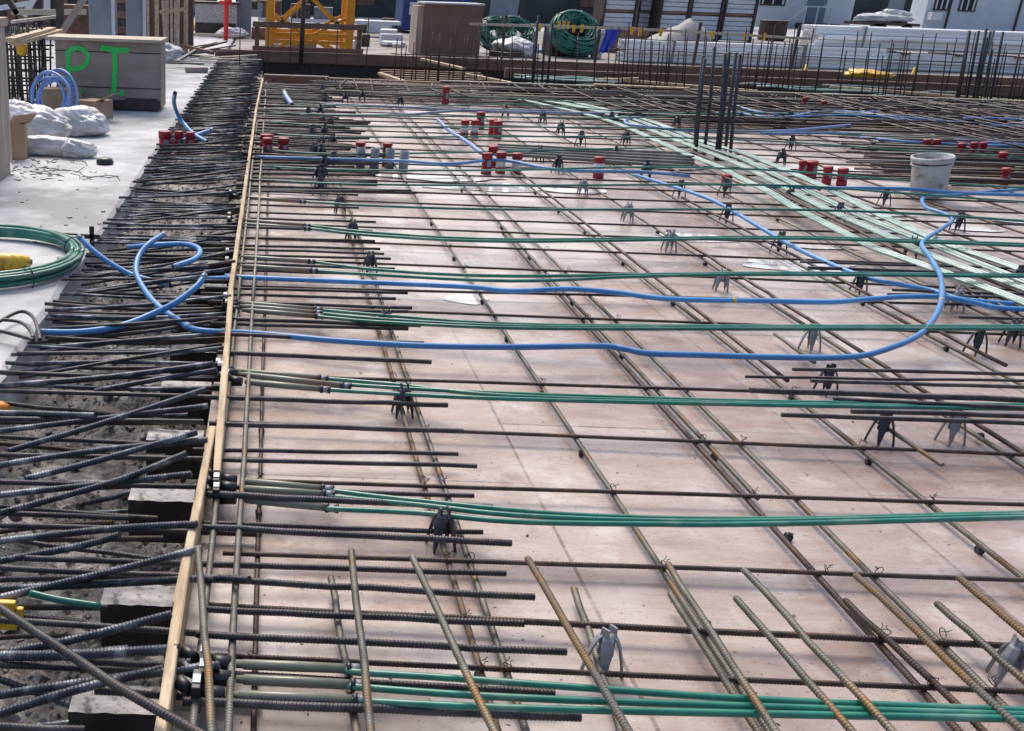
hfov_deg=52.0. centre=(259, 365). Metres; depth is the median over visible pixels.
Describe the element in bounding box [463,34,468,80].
dowel bar
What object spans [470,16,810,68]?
clamped rail
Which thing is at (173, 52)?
sack
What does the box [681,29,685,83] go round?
dowel bar
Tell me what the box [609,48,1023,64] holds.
tie bar
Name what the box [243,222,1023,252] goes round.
rebar
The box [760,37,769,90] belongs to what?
dowel bar
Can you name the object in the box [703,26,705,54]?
dowel bar
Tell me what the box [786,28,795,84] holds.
dowel bar
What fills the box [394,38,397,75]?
dowel bar
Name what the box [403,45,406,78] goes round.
dowel bar
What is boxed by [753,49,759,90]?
dowel bar
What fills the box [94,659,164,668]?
rebar
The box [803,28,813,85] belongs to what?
dowel bar
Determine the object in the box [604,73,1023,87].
tie bar
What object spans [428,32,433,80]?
dowel bar
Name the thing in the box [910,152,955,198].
bucket
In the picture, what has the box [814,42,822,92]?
dowel bar
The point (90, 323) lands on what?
rebar
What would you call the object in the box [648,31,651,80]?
dowel bar
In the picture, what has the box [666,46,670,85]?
dowel bar
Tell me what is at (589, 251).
rebar
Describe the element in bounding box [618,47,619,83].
dowel bar
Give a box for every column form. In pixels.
[88,0,117,35]
[126,0,146,36]
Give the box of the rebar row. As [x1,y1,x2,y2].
[148,56,263,169]
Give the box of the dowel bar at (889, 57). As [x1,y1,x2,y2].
[885,39,892,84]
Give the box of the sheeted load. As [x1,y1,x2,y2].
[853,13,914,22]
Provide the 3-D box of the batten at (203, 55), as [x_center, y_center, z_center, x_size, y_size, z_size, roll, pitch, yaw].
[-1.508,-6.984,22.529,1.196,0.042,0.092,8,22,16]
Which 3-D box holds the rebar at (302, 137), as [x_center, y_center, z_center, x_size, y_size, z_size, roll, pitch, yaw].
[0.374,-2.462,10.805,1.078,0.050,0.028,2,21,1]
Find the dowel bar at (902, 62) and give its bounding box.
[897,37,906,89]
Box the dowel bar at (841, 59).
[837,36,844,83]
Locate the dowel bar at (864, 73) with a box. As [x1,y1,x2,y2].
[861,51,867,94]
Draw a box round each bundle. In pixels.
[616,38,886,70]
[799,24,1023,54]
[876,9,911,16]
[882,52,1023,73]
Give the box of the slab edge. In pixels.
[224,62,1023,99]
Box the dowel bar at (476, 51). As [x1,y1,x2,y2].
[474,24,479,80]
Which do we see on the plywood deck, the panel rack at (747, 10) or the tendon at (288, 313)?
the tendon at (288, 313)
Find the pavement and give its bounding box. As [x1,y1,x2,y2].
[194,0,900,39]
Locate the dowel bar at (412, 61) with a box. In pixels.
[411,42,414,80]
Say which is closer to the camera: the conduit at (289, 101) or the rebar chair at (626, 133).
the rebar chair at (626, 133)
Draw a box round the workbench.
[258,17,400,33]
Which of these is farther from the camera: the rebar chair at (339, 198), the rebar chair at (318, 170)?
the rebar chair at (318, 170)
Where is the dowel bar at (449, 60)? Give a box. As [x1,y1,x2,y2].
[448,38,450,79]
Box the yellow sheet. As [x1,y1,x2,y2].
[843,68,895,77]
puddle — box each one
[376,172,507,181]
[422,183,481,190]
[444,293,488,304]
[451,182,539,191]
[541,186,606,193]
[632,165,694,169]
[655,233,729,241]
[743,260,857,271]
[746,259,793,264]
[780,165,882,173]
[783,244,857,248]
[866,213,915,215]
[879,228,931,232]
[950,227,1003,231]
[992,218,1023,222]
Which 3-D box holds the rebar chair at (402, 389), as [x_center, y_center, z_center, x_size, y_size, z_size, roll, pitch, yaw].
[0.589,0.138,4.100,0.076,0.143,0.076,-1,21,-8]
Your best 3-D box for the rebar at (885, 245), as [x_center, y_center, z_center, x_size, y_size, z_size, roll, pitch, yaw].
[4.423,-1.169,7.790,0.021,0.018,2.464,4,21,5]
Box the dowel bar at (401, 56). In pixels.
[400,36,402,79]
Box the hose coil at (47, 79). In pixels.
[30,68,78,107]
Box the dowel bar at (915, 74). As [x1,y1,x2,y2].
[911,53,919,95]
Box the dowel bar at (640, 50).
[636,25,643,83]
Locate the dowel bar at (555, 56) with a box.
[554,29,557,83]
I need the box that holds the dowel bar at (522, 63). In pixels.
[521,44,523,82]
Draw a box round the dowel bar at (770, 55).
[765,25,775,87]
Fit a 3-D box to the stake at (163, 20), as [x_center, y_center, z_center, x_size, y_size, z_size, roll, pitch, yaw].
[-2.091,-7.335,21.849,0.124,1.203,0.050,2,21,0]
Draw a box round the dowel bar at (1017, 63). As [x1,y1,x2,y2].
[1010,38,1023,95]
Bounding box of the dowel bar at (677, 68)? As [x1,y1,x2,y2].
[675,50,678,86]
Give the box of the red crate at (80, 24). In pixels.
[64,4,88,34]
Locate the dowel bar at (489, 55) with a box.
[486,32,491,80]
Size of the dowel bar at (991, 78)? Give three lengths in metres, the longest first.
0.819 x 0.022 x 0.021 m
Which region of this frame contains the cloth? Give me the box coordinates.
[598,28,620,53]
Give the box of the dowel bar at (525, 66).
[525,54,526,82]
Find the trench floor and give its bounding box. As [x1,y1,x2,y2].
[262,74,1022,99]
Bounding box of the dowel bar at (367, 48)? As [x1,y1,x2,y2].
[365,17,368,78]
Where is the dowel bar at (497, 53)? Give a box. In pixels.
[497,28,497,78]
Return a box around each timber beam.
[215,49,1023,85]
[504,68,1023,95]
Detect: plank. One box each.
[264,75,328,83]
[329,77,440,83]
[440,81,741,92]
[593,83,689,89]
[742,92,1023,103]
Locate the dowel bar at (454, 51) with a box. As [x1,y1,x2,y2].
[452,22,456,79]
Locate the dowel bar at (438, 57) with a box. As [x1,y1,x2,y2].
[437,33,439,81]
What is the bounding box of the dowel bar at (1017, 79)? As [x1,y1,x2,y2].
[1013,59,1021,99]
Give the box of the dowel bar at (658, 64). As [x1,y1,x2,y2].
[656,42,659,85]
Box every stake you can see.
[161,0,165,41]
[170,0,172,43]
[177,0,179,46]
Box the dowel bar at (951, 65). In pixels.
[945,38,956,93]
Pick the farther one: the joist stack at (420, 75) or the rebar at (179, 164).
the joist stack at (420, 75)
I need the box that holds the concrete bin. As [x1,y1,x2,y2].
[194,0,240,33]
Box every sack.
[9,99,73,137]
[28,135,66,156]
[54,105,109,136]
[59,138,98,157]
[165,42,185,61]
[215,27,249,37]
[491,36,537,56]
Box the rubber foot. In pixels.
[96,157,113,164]
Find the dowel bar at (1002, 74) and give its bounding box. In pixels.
[998,51,1006,98]
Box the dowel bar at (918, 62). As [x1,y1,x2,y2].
[913,34,923,91]
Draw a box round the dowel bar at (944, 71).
[940,44,947,96]
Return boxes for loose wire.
[30,164,83,172]
[30,173,118,176]
[37,167,96,172]
[47,158,87,165]
[70,173,119,180]
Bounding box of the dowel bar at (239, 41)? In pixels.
[239,17,240,66]
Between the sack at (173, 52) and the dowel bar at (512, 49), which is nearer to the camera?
the dowel bar at (512, 49)
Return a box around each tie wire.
[479,657,488,669]
[939,627,951,638]
[987,674,998,686]
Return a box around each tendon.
[29,589,100,609]
[175,669,1023,722]
[177,653,1023,714]
[179,640,1023,710]
[206,480,1023,527]
[207,472,1023,521]
[209,467,1023,518]
[213,357,1023,405]
[216,368,1021,410]
[217,360,1023,404]
[221,292,1023,325]
[221,297,1023,326]
[223,299,1023,330]
[224,256,1023,282]
[225,248,1023,277]
[227,212,1023,244]
[227,216,1023,246]
[228,190,1023,221]
[262,107,815,118]
[262,120,861,135]
[262,165,1023,188]
[265,147,656,154]
[265,179,1023,202]
[277,133,1023,158]
[294,103,799,113]
[300,89,626,104]
[516,99,1023,306]
[524,99,1023,299]
[526,100,1023,302]
[528,100,1023,300]
[538,100,1023,291]
[543,95,1016,270]
[544,95,1017,267]
[547,95,1018,265]
[550,101,1023,288]
[553,101,1023,285]
[555,101,1023,283]
[564,102,1023,280]
[572,103,1023,278]
[604,108,1018,266]
[607,113,1023,286]
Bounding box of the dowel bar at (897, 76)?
[893,57,900,95]
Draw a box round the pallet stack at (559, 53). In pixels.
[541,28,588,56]
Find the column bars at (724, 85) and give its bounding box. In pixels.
[693,47,741,159]
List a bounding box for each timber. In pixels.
[160,7,185,13]
[179,43,214,54]
[185,67,207,72]
[194,33,239,36]
[928,52,962,56]
[987,54,1023,58]
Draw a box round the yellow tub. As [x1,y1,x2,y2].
[16,44,28,55]
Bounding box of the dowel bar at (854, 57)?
[851,31,858,84]
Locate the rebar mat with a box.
[308,77,1023,187]
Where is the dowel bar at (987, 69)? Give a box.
[980,41,993,98]
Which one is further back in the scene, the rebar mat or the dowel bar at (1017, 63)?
the dowel bar at (1017, 63)
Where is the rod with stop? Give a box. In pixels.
[65,226,99,246]
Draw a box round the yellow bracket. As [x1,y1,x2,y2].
[0,599,23,629]
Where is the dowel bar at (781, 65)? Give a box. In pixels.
[777,41,785,91]
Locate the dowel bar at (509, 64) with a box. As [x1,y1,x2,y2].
[509,48,510,80]
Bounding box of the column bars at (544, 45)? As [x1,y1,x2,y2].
[532,16,553,83]
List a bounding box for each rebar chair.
[305,106,311,112]
[308,124,316,139]
[310,142,317,151]
[311,165,323,184]
[312,174,326,195]
[316,164,328,177]
[317,104,323,112]
[317,134,325,142]
[317,144,325,152]
[318,114,325,128]
[319,154,329,164]
[320,124,328,133]
[321,94,327,101]
[326,115,333,123]
[328,133,337,150]
[330,151,338,161]
[334,193,345,213]
[342,92,347,103]
[345,219,358,238]
[359,90,364,101]
[362,251,377,272]
[376,306,391,334]
[391,382,413,418]
[397,95,403,105]
[426,505,455,553]
[532,145,543,162]
[538,111,546,124]
[550,155,563,173]
[556,121,564,135]
[574,130,585,145]
[576,178,587,195]
[580,624,622,677]
[608,112,614,120]
[620,130,630,144]
[620,201,633,221]
[640,160,651,177]
[660,229,676,252]
[672,114,680,126]
[672,180,685,197]
[712,267,728,292]
[717,179,730,196]
[718,204,733,223]
[769,231,786,253]
[775,148,786,164]
[785,135,795,149]
[786,187,795,203]
[798,322,820,352]
[812,363,838,396]
[829,202,845,221]
[849,270,867,295]
[864,142,876,156]
[864,414,894,446]
[877,189,890,206]
[903,235,918,258]
[934,410,965,446]
[944,286,964,312]
[948,212,965,231]
[962,331,987,356]
[985,633,1023,686]
[998,319,1022,347]
[1010,265,1023,282]
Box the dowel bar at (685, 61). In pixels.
[683,37,687,86]
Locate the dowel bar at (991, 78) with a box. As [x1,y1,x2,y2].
[987,58,995,98]
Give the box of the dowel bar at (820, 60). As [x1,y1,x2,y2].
[816,35,824,87]
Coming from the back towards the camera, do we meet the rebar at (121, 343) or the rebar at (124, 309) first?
the rebar at (124, 309)
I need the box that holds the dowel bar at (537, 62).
[536,44,538,82]
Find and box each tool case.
[251,1,257,9]
[251,9,259,16]
[257,3,262,16]
[258,0,281,15]
[291,3,310,18]
[313,7,332,18]
[366,25,379,32]
[380,25,389,28]
[382,18,394,20]
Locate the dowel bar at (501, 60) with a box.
[500,39,502,81]
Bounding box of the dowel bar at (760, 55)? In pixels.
[755,25,764,87]
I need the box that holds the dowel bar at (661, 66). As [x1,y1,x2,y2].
[659,45,664,85]
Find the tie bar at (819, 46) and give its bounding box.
[620,38,1023,53]
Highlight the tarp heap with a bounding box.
[647,18,710,40]
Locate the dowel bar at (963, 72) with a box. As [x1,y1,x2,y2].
[959,46,967,97]
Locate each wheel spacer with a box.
[784,532,792,540]
[864,458,871,465]
[974,545,984,553]
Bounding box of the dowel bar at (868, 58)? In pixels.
[864,32,871,87]
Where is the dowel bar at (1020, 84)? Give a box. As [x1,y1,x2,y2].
[1017,68,1023,99]
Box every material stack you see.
[251,27,280,38]
[284,39,316,47]
[353,35,361,48]
[361,33,369,46]
[379,33,401,42]
[380,28,396,33]
[380,43,391,46]
[381,41,405,46]
[391,43,402,46]
[490,51,522,57]
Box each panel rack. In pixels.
[593,0,638,27]
[635,0,651,27]
[647,0,691,36]
[689,0,724,40]
[718,0,758,41]
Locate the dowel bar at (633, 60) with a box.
[631,36,634,84]
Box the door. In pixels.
[804,0,827,22]
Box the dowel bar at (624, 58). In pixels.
[621,31,626,83]
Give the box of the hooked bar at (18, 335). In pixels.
[0,329,34,341]
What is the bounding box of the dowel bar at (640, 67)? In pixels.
[639,50,642,84]
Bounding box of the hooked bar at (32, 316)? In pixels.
[0,310,41,341]
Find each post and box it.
[188,0,193,45]
[237,0,251,35]
[299,0,305,64]
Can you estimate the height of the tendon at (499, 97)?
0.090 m
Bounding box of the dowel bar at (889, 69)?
[885,43,893,95]
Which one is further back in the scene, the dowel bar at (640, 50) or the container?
the container
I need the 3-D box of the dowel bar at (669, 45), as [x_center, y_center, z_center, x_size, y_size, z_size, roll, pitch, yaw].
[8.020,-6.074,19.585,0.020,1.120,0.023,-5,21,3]
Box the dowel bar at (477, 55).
[475,31,479,80]
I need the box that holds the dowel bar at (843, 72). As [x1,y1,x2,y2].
[839,51,846,93]
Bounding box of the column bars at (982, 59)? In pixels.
[955,28,1003,98]
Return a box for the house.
[907,0,1023,31]
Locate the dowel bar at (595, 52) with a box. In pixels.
[593,23,596,82]
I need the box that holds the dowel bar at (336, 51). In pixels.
[335,24,337,77]
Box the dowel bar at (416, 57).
[415,34,417,80]
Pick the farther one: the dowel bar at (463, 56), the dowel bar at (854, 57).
the dowel bar at (854, 57)
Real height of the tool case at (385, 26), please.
0.268 m
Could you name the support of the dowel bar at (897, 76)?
attached to the tie bar at (820, 57)
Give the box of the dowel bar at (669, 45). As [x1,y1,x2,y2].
[668,25,671,82]
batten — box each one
[166,62,203,64]
[173,60,225,61]
[174,49,196,61]
[182,51,214,54]
[189,40,226,50]
[190,54,217,56]
[190,56,247,58]
[197,50,235,52]
[199,54,257,58]
[200,56,228,60]
[202,58,261,59]
[207,45,235,49]
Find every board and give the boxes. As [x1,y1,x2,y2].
[5,27,55,41]
[10,15,55,23]
[10,29,62,45]
[154,560,190,730]
[173,426,215,604]
[213,290,233,504]
[226,182,247,301]
[243,110,256,193]
[254,78,262,112]
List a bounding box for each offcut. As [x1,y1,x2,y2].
[377,72,403,79]
[420,58,465,69]
[465,73,510,81]
[514,74,593,77]
[514,77,620,82]
[526,77,600,78]
[528,82,614,84]
[538,78,604,80]
[588,77,638,80]
[605,78,757,90]
[739,83,814,87]
[756,85,884,92]
[789,88,845,89]
[822,84,911,88]
[828,93,905,95]
[830,85,1014,99]
[920,90,955,93]
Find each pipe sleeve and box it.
[158,130,171,154]
[174,130,183,153]
[185,131,194,143]
[259,133,272,150]
[263,137,272,152]
[278,137,289,153]
[442,86,449,104]
[460,119,469,135]
[470,119,479,137]
[477,111,485,128]
[481,152,492,174]
[488,119,497,135]
[488,145,498,165]
[493,120,502,138]
[495,151,506,173]
[511,152,522,174]
[593,156,605,178]
[721,173,732,186]
[798,160,806,174]
[802,97,808,103]
[805,160,818,178]
[820,100,826,104]
[821,166,833,184]
[836,167,848,185]
[922,139,931,147]
[933,139,941,147]
[957,142,966,152]
[970,142,978,152]
[979,142,987,152]
[998,151,1008,158]
[999,167,1011,188]
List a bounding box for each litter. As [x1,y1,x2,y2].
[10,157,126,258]
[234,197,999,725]
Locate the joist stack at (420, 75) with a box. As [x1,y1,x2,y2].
[379,69,488,81]
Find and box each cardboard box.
[10,113,36,159]
[41,81,92,109]
[78,93,117,118]
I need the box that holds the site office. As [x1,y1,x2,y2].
[754,0,854,28]
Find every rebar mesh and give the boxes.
[5,26,35,103]
[6,20,53,98]
[7,26,49,100]
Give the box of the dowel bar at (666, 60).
[664,34,668,85]
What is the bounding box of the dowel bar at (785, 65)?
[781,39,790,91]
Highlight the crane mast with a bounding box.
[265,0,355,48]
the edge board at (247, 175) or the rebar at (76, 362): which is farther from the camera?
the edge board at (247, 175)
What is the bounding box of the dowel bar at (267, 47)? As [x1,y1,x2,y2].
[267,21,268,73]
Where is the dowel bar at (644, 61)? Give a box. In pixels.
[642,40,645,84]
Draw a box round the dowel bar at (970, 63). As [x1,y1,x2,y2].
[964,32,975,94]
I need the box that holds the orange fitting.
[0,401,10,409]
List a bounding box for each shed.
[194,0,216,14]
[236,0,566,23]
[566,0,732,16]
[733,0,912,22]
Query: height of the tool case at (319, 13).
0.385 m
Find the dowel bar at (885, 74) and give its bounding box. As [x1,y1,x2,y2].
[882,55,889,94]
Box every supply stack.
[604,29,634,52]
[634,30,649,38]
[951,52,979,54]
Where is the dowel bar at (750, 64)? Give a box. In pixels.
[747,38,753,90]
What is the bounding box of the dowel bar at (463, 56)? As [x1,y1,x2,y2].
[462,34,465,80]
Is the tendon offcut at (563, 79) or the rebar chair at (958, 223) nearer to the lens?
the rebar chair at (958, 223)
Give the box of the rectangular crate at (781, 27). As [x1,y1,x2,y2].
[757,20,789,40]
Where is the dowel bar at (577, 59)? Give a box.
[575,33,578,84]
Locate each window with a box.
[760,0,785,5]
[933,0,950,10]
[957,0,977,11]
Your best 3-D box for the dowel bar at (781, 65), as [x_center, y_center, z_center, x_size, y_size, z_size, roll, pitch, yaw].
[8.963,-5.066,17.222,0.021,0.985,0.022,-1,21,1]
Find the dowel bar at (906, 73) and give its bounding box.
[903,52,910,95]
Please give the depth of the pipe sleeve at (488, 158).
9.50 m
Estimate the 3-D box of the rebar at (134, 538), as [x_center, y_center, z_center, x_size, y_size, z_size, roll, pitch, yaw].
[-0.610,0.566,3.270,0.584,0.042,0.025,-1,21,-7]
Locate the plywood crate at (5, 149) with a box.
[0,17,11,180]
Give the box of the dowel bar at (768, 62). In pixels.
[764,37,772,90]
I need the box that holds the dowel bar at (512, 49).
[511,25,512,81]
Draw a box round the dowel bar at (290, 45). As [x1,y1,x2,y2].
[289,16,291,74]
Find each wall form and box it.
[0,0,87,33]
[117,0,125,35]
[147,0,187,52]
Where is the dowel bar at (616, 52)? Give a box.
[613,27,618,77]
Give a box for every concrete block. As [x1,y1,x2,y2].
[68,685,160,730]
[100,585,175,646]
[128,488,195,542]
[146,428,203,478]
[160,381,211,424]
[170,344,216,383]
[178,328,221,344]
[186,283,226,306]
[193,260,229,286]
[199,241,232,260]
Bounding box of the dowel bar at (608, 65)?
[606,47,609,83]
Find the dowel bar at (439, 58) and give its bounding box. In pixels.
[438,33,440,81]
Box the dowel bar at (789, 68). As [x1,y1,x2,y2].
[787,43,791,91]
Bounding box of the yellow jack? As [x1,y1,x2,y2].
[0,252,32,270]
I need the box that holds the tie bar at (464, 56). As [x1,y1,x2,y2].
[391,53,539,58]
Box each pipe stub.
[355,141,365,167]
[369,147,379,168]
[382,142,394,168]
[399,150,408,171]
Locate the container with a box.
[395,0,471,29]
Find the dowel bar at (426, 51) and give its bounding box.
[425,23,427,80]
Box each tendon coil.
[0,224,85,287]
[480,16,516,50]
[495,15,534,42]
[548,9,601,56]
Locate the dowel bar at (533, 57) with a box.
[531,31,534,82]
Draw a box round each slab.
[0,31,236,427]
[231,21,1023,77]
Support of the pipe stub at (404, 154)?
on the plywood deck
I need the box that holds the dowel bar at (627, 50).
[626,22,629,83]
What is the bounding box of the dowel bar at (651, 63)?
[649,41,652,85]
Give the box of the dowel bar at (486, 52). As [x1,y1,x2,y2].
[486,30,487,81]
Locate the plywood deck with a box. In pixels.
[173,88,1023,730]
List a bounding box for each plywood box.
[45,34,166,111]
[408,1,484,55]
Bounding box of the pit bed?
[0,70,262,722]
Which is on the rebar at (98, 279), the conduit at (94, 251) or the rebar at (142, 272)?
the conduit at (94, 251)
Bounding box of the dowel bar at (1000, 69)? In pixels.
[994,43,1006,95]
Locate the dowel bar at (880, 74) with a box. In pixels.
[877,55,883,94]
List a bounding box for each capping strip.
[264,74,328,76]
[440,80,734,91]
[738,90,1023,101]
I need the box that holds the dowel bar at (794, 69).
[791,47,797,91]
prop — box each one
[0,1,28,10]
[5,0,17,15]
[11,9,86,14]
[17,0,24,18]
[22,0,36,17]
[44,0,49,8]
[56,0,63,33]
[60,0,86,33]
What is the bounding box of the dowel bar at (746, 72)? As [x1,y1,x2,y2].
[744,53,748,90]
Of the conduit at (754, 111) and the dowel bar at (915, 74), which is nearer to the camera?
the conduit at (754, 111)
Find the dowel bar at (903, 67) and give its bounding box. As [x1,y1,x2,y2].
[899,40,908,95]
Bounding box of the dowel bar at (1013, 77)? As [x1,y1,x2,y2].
[1008,54,1019,99]
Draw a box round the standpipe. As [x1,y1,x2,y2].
[220,0,231,39]
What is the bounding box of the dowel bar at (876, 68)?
[871,43,880,94]
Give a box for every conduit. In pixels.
[40,272,207,335]
[76,234,171,287]
[126,241,202,269]
[133,231,191,325]
[164,275,229,281]
[172,91,208,142]
[180,128,213,142]
[182,188,1023,360]
[224,273,1023,311]
[257,155,689,177]
[282,90,293,104]
[300,109,560,116]
[320,103,634,114]
[436,118,495,157]
[623,116,850,132]
[634,173,1014,305]
[731,110,1023,123]
[738,105,880,114]
[759,132,1023,145]
[765,186,1023,196]
[792,114,1023,126]
[859,136,1016,146]
[963,117,1023,119]
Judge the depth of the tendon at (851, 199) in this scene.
8.14 m
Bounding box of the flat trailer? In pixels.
[844,21,919,27]
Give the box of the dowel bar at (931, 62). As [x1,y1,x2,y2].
[925,33,936,90]
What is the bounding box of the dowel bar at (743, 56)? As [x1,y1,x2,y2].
[739,28,746,86]
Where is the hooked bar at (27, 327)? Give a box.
[0,318,34,337]
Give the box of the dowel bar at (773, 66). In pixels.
[770,44,777,90]
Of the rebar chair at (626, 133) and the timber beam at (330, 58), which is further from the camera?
the timber beam at (330, 58)
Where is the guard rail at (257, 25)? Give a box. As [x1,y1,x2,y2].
[252,21,364,53]
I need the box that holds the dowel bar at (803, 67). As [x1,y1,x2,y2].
[799,44,807,91]
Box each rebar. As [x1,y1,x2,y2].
[0,361,212,388]
[0,370,217,381]
[0,389,250,398]
[0,403,207,433]
[0,410,96,419]
[0,416,203,423]
[0,421,179,424]
[0,434,161,447]
[0,437,207,467]
[0,441,133,454]
[0,450,187,515]
[0,452,260,460]
[0,471,192,497]
[0,478,102,481]
[0,479,196,489]
[0,504,157,520]
[0,520,113,533]
[0,520,197,544]
[0,522,261,536]
[0,532,120,564]
[0,535,162,542]
[0,544,202,599]
[0,564,178,577]
[0,571,174,582]
[0,574,251,592]
[0,603,204,730]
[0,616,256,636]
[0,633,78,639]
[0,643,180,661]
[0,648,93,663]
[0,658,191,717]
[0,661,143,672]
[0,661,220,699]
[0,676,70,708]
[0,719,68,730]
[0,722,84,730]
[4,401,169,418]
[4,511,129,520]
[5,361,169,369]
[5,371,214,376]
[5,381,219,390]
[7,387,206,452]
[8,610,171,650]
[11,349,216,356]
[12,509,127,516]
[13,345,223,370]
[16,603,108,610]
[17,350,161,354]
[19,342,222,379]
[19,541,153,558]
[23,613,85,621]
[24,429,197,479]
[24,555,253,568]
[27,319,223,344]
[27,344,188,349]
[31,360,214,364]
[39,331,224,349]
[44,302,222,311]
[44,332,194,350]
[45,294,230,311]
[45,318,167,320]
[45,335,224,342]
[47,316,212,328]
[47,316,217,341]
[48,309,223,314]
[49,312,223,317]
[50,312,226,318]
[52,300,207,307]
[52,321,225,327]
[60,281,195,295]
[61,278,228,282]
[64,292,208,299]
[69,260,235,277]
[70,340,222,345]
[72,269,203,274]
[72,281,175,295]
[75,645,127,649]
[76,266,230,290]
[76,275,200,292]
[78,262,207,277]
[78,289,218,299]
[81,251,232,277]
[81,264,224,286]
[81,266,168,271]
[84,251,233,264]
[84,271,163,277]
[85,255,232,259]
[86,253,224,257]
[86,264,230,272]
[86,489,130,505]
[88,265,208,273]
[91,241,204,244]
[93,237,235,240]
[94,250,231,267]
[94,367,217,391]
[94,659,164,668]
[94,687,225,700]
[96,240,220,241]
[97,239,205,258]
[99,239,234,243]
[99,487,130,489]
[100,248,194,252]
[102,227,236,229]
[103,222,237,226]
[105,237,217,241]
[105,337,224,342]
[107,216,226,220]
[107,239,193,251]
[108,233,195,237]
[116,206,242,226]
[116,208,238,212]
[116,210,224,216]
[116,226,212,229]
[116,247,222,252]
[119,191,236,198]
[121,205,233,208]
[122,208,216,217]
[123,208,239,213]
[125,209,239,215]
[126,198,198,203]
[127,201,228,203]
[128,211,205,217]
[129,204,235,206]
[130,187,208,192]
[131,453,164,454]
[133,181,215,184]
[135,191,221,195]
[135,191,239,197]
[135,413,187,417]
[136,189,224,191]
[136,191,227,194]
[137,165,245,180]
[140,167,245,181]
[140,177,244,186]
[143,173,246,184]
[144,160,226,166]
[144,160,248,170]
[144,171,237,173]
[148,176,219,177]
[149,169,224,171]
[153,163,219,165]
[153,166,236,175]
[158,161,239,164]
[158,173,243,181]
[166,164,246,169]
[169,183,243,192]
[176,168,205,169]
[182,696,581,721]
[187,231,236,236]
[189,100,259,725]
[193,447,457,455]
[194,545,215,730]
[196,235,374,241]
[196,630,566,655]
[201,292,395,299]
[202,252,390,259]
[202,457,476,468]
[202,520,482,534]
[202,524,511,546]
[203,395,447,407]
[204,286,407,293]
[205,243,379,249]
[206,575,535,600]
[206,605,524,626]
[207,202,358,208]
[207,491,493,507]
[208,300,411,309]
[209,332,423,342]
[209,421,463,433]
[209,602,1005,648]
[210,322,407,330]
[213,225,371,230]
[213,561,506,576]
[214,213,235,215]
[214,216,375,222]
[214,306,407,312]
[215,419,1023,456]
[215,652,1023,694]
[216,188,357,195]
[217,350,431,363]
[218,316,420,326]
[219,261,394,268]
[222,269,389,274]
[223,247,383,254]
[223,551,1023,582]
[224,81,266,730]
[235,671,555,694]
[236,185,410,190]
[236,187,416,193]
[236,373,748,392]
[237,176,377,182]
[237,178,376,186]
[237,189,394,192]
[237,485,473,497]
[238,172,375,176]
[239,171,360,173]
[239,304,1023,335]
[240,164,353,167]
[241,152,329,156]
[241,157,378,162]
[241,285,973,305]
[242,147,381,157]
[242,154,366,157]
[243,141,372,148]
[243,146,355,152]
[243,157,352,160]
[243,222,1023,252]
[244,136,350,144]
[244,138,355,145]
[244,144,348,150]
[245,131,369,139]
[245,211,1023,238]
[246,127,360,134]
[246,130,332,134]
[247,120,362,123]
[247,121,333,124]
[247,124,344,127]
[247,126,364,131]
[247,134,365,139]
[248,116,370,123]
[248,178,370,182]
[249,109,325,113]
[249,112,299,115]
[249,114,338,117]
[250,104,330,107]
[250,106,335,107]
[250,107,270,730]
[250,107,353,113]
[250,108,355,113]
[250,161,377,165]
[250,167,378,173]
[251,99,319,101]
[251,101,302,103]
[251,115,338,119]
[252,95,321,97]
[252,96,342,100]
[252,98,300,100]
[252,116,367,124]
[252,151,894,172]
[253,91,327,95]
[253,92,328,96]
[253,167,362,168]
[254,83,283,85]
[254,86,321,91]
[254,136,344,139]
[254,239,975,265]
[255,85,307,88]
[256,89,320,90]
[256,478,1023,506]
[257,126,349,129]
[257,128,333,130]
[257,176,376,180]
[259,83,320,86]
[260,96,331,98]
[262,90,327,94]
[264,95,695,110]
[264,101,332,103]
[264,130,354,133]
[266,101,569,111]
[266,108,334,110]
[268,176,1014,202]
[269,160,1011,184]
[273,197,1023,225]
[283,127,850,147]
[289,148,350,149]
[292,139,869,158]
[301,100,583,109]
[308,123,837,141]
[316,108,529,730]
[316,260,1010,290]
[327,574,360,730]
[329,147,910,166]
[331,176,501,730]
[335,135,861,153]
[336,107,584,115]
[337,138,358,139]
[348,547,374,730]
[350,97,769,730]
[352,111,842,128]
[353,120,837,136]
[366,117,824,131]
[379,172,970,191]
[381,98,759,499]
[389,98,1023,725]
[409,554,498,730]
[417,192,1022,213]
[421,100,1023,582]
[458,101,1023,468]
[498,143,694,154]
[498,148,693,160]
[498,150,694,164]
[499,146,693,158]
[502,105,1023,384]
[502,233,962,730]
[507,153,693,166]
[518,171,789,382]
[524,555,632,730]
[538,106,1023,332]
[562,105,734,171]
[570,586,622,730]
[586,110,943,256]
[605,106,749,164]
[620,108,723,145]
[638,138,745,186]
[665,561,779,730]
[666,229,1023,455]
[667,591,761,730]
[681,196,1007,366]
[689,149,858,232]
[699,146,902,229]
[700,125,1023,234]
[702,139,1023,259]
[733,595,856,730]
[739,125,1023,213]
[741,567,896,730]
[745,375,1023,381]
[749,387,1023,402]
[772,188,905,255]
[773,333,816,363]
[776,172,820,190]
[781,412,1023,425]
[784,127,1016,192]
[791,179,958,258]
[792,367,1023,375]
[800,261,1011,269]
[807,266,998,272]
[810,379,1023,388]
[833,397,1023,410]
[842,597,987,730]
[850,409,1023,418]
[853,573,1023,730]
[871,415,944,466]
[879,237,1023,292]
[887,293,1000,297]
[892,288,1023,295]
[907,231,1016,272]
[933,600,1023,683]
[954,285,1023,323]
[955,574,1023,637]
[959,315,1023,319]
[960,285,1023,317]
[982,290,1022,306]

